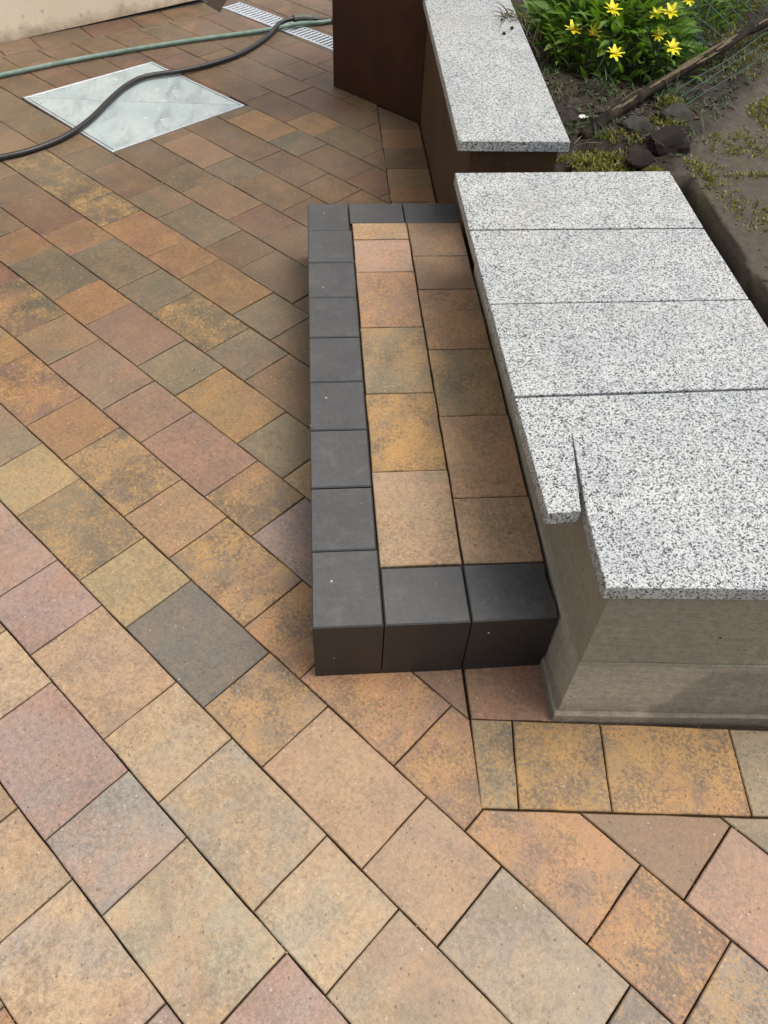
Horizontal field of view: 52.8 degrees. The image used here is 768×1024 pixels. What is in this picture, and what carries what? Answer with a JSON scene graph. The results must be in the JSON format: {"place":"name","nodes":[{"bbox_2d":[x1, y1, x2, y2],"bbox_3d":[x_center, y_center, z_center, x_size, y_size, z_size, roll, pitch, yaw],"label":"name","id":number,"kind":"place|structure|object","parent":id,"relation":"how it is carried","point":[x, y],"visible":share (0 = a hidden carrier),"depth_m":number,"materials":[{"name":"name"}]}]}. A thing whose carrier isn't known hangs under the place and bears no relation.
{"place":"outdoors","nodes":[
{"label":"outdoors","id":0,"kind":"place"},
{"bbox_2d":[0,0,767,1023],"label":"pavement","id":1,"kind":"structure","parent":0,"point":[152,610],"depth_m":1.55,"materials":[{"name":"brown stone"}]},
{"bbox_2d":[0,0,207,42],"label":"house wall","id":2,"kind":"structure","parent":1,"relation":"on","point":[21,19],"depth_m":3.83,"materials":[{"name":"beige paint"}]},
{"bbox_2d":[23,62,244,153],"bbox_3d":[-1.085,-1.770,3.377,0.692,0.043,0.662,37,58,25],"label":"manhole cover","id":3,"kind":"object","parent":1,"relation":"on","point":[143,111],"visible":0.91,"depth_m":3.34,"materials":[{"name":"stone"}]},
{"bbox_2d":[0,19,331,77],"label":"garden hose","id":4,"kind":"object","parent":1,"relation":"on","point":[137,48],"visible":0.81,"depth_m":3.73,"materials":[{"name":"rubber"}]},
{"bbox_2d":[0,14,332,160],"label":"garden hose","id":5,"kind":"object","parent":1,"relation":"on","point":[100,109],"visible":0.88,"depth_m":3.48,"materials":[{"name":"black rubber"}]},
{"bbox_2d":[222,2,332,50],"bbox_3d":[-0.218,-2.292,3.867,1.628,0.062,0.124,35,57,24],"label":"drain grate","id":6,"kind":"object","parent":1,"relation":"in","point":[262,17],"visible":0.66,"depth_m":4.01,"materials":[{"name":"metal"}]},
{"bbox_2d":[332,0,425,122],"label":"planter box","id":7,"kind":"object","parent":1,"relation":"on","point":[378,51],"visible":1,"depth_m":3.25,"materials":[{"name":"brown metal"}]},
{"bbox_2d":[1,2,767,1020],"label":"joint grit","id":8,"kind":"object","parent":1,"relation":"on","point":[409,480],"visible":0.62,"depth_m":1.54,"materials":[{"name":"sand"}]},
{"bbox_2d":[308,203,557,675],"bbox_3d":[0.045,-0.327,2.068,0.480,0.201,1.581,-2,50,-4],"label":"step","id":9,"kind":"object","parent":1,"relation":"on","point":[429,558],"visible":1,"depth_m":1.75,"materials":[{"name":"grey concrete"}]},
{"bbox_2d":[419,0,569,274],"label":"garden wall","id":10,"kind":"structure","parent":1,"relation":"on","point":[487,104],"depth_m":2.49,"materials":[{"name":"stone"}]},
{"bbox_2d":[485,0,539,32],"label":"dry weed","id":11,"kind":"object","parent":10,"relation":"on","point":[520,17],"visible":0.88,"depth_m":2.83,"materials":[{"name":"plant"}]},
{"bbox_2d":[454,171,767,726],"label":"wall","id":12,"kind":"structure","parent":1,"relation":"on","point":[626,329],"depth_m":1.50,"materials":[{"name":"grey stone"}]},
{"bbox_2d":[510,0,767,327],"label":"soil","id":13,"kind":"structure","parent":0,"point":[749,270],"depth_m":2.45,"materials":[{"name":"brown soil"}]},
{"bbox_2d":[518,16,580,68],"bbox_3d":[0.551,-1.699,2.818,0.388,0.159,0.411,32,56,22],"label":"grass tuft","id":14,"kind":"object","parent":13,"relation":"on","point":[536,49],"visible":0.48,"depth_m":2.84,"materials":[{"name":"green plant"}]},
{"bbox_2d":[548,78,587,98],"bbox_3d":[0.557,-1.419,2.602,0.235,0.101,0.279,-19,53,-17],"label":"grass tuft","id":15,"kind":"object","parent":13,"relation":"on","point":[562,90],"visible":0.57,"depth_m":2.58,"materials":[{"name":"green plant"}]},
{"bbox_2d":[567,97,581,105],"bbox_3d":[0.634,-1.371,2.596,0.058,0.034,0.048,-2,50,-4],"label":"garden stone","id":16,"kind":"object","parent":13,"relation":"on","point":[574,101],"visible":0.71,"depth_m":2.58,"materials":[{"name":"grey stone"}]},
{"bbox_2d":[557,94,596,129],"bbox_3d":[0.605,-1.270,2.489,0.127,0.100,0.208,-2,50,-4],"label":"grass tuft","id":17,"kind":"object","parent":13,"relation":"on","point":[571,119],"visible":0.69,"depth_m":2.49,"materials":[{"name":"green plant"}]},
{"bbox_2d":[569,111,621,148],"bbox_3d":[0.676,-1.194,2.428,0.184,0.054,0.157,33,56,23],"label":"grass tuft","id":18,"kind":"object","parent":13,"relation":"on","point":[595,132],"visible":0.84,"depth_m":2.44,"materials":[{"name":"green plant"}]},
{"bbox_2d":[579,66,622,102],"bbox_3d":[0.738,-1.464,2.630,0.175,0.098,0.252,-2,50,-4],"label":"grass tuft","id":19,"kind":"object","parent":13,"relation":"on","point":[606,84],"visible":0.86,"depth_m":2.63,"materials":[{"name":"green plant"}]},
{"bbox_2d":[512,0,712,88],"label":"flowering plant","id":20,"kind":"object","parent":13,"relation":"on","point":[570,12],"visible":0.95,"depth_m":2.74,"materials":[{"name":"green plant"}]},
{"bbox_2d":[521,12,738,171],"bbox_3d":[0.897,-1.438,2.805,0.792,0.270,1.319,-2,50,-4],"label":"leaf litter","id":21,"kind":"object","parent":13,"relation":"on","point":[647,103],"visible":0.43,"depth_m":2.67,"materials":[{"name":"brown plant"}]},
{"bbox_2d":[621,115,652,133],"bbox_3d":[0.809,-1.234,2.487,0.101,0.074,0.086,-2,50,-4],"label":"garden stone","id":22,"kind":"object","parent":13,"relation":"on","point":[638,123],"visible":0.71,"depth_m":2.46,"materials":[{"name":"grey stone"}]},
{"bbox_2d":[525,30,754,171],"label":"weeds","id":23,"kind":"object","parent":13,"relation":"on","point":[630,66],"visible":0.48,"depth_m":2.66,"materials":[{"name":"green plant"}]},
{"bbox_2d":[625,149,654,170],"bbox_3d":[0.774,-1.075,2.363,0.090,0.060,0.083,-2,50,-4],"label":"garden stone","id":24,"kind":"object","parent":13,"relation":"on","point":[638,159],"visible":0.99,"depth_m":2.34,"materials":[{"name":"brown stone"}]},
{"bbox_2d":[521,7,766,171],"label":"straw","id":25,"kind":"object","parent":13,"relation":"on","point":[654,95],"visible":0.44,"depth_m":2.60,"materials":[{"name":"brown plant"}]},
{"bbox_2d":[522,9,767,281],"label":"pebbles","id":26,"kind":"object","parent":13,"relation":"on","point":[765,280],"visible":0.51,"depth_m":2.51,"materials":[{"name":"stone"}]},
{"bbox_2d":[556,13,767,231],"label":"moss","id":27,"kind":"object","parent":13,"relation":"on","point":[592,162],"visible":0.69,"depth_m":2.42,"materials":[{"name":"green plant"}]},
{"bbox_2d":[643,125,689,156],"bbox_3d":[0.885,-1.161,2.440,0.158,0.106,0.095,-2,50,-4],"label":"garden stone","id":28,"kind":"object","parent":13,"relation":"on","point":[672,139],"visible":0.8,"depth_m":2.41,"materials":[{"name":"brown stone"}]},
{"bbox_2d":[630,12,703,75],"bbox_3d":[0.970,-1.606,2.684,0.264,0.162,0.290,34,56,23],"label":"grass tuft","id":29,"kind":"object","parent":13,"relation":"on","point":[649,65],"visible":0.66,"depth_m":2.71,"materials":[{"name":"green plant"}]},
{"bbox_2d":[625,21,708,64],"bbox_3d":[1.026,-1.733,2.840,0.362,0.133,0.336,36,57,25],"label":"grass tuft","id":30,"kind":"object","parent":13,"relation":"on","point":[675,53],"visible":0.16,"depth_m":2.83,"materials":[{"name":"green plant"}]},
{"bbox_2d":[645,61,694,109],"bbox_3d":[0.955,-1.437,2.613,0.245,0.111,0.227,-2,50,-4],"label":"grass tuft","id":31,"kind":"object","parent":13,"relation":"on","point":[668,90],"visible":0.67,"depth_m":2.63,"materials":[{"name":"green plant"}]},
{"bbox_2d":[578,14,767,139],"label":"fallen branch","id":32,"kind":"object","parent":13,"relation":"on","point":[627,103],"visible":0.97,"depth_m":2.62,"materials":[{"name":"brown wood"}]},
{"bbox_2d":[659,102,691,124],"bbox_3d":[0.954,-1.299,2.545,0.101,0.069,0.120,-2,50,-4],"label":"garden stone","id":33,"kind":"object","parent":13,"relation":"on","point":[678,111],"visible":0.8,"depth_m":2.52,"materials":[{"name":"grey stone"}]},
{"bbox_2d":[584,0,767,106],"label":"wire netting","id":34,"kind":"object","parent":13,"relation":"on","point":[699,19],"visible":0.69,"depth_m":2.83,"materials":[{"name":"metal"}]},
{"bbox_2d":[607,0,748,30],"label":"shrub","id":35,"kind":"object","parent":13,"relation":"on","point":[716,16],"visible":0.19,"depth_m":3.11,"materials":[{"name":"green plant"}]},
{"bbox_2d":[648,0,735,43],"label":"grass tuft","id":36,"kind":"object","parent":13,"relation":"on","point":[692,15],"visible":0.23,"depth_m":3.01,"materials":[{"name":"green plant"}]},
{"bbox_2d":[691,0,767,29],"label":"ground cover","id":37,"kind":"object","parent":13,"relation":"on","point":[753,6],"visible":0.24,"depth_m":3.17,"materials":[{"name":"green plant"}]},
{"bbox_2d":[694,0,767,23],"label":"grass tuft","id":38,"kind":"object","parent":13,"relation":"on","point":[727,10],"visible":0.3,"depth_m":3.17,"materials":[{"name":"green plant"}]}
]}

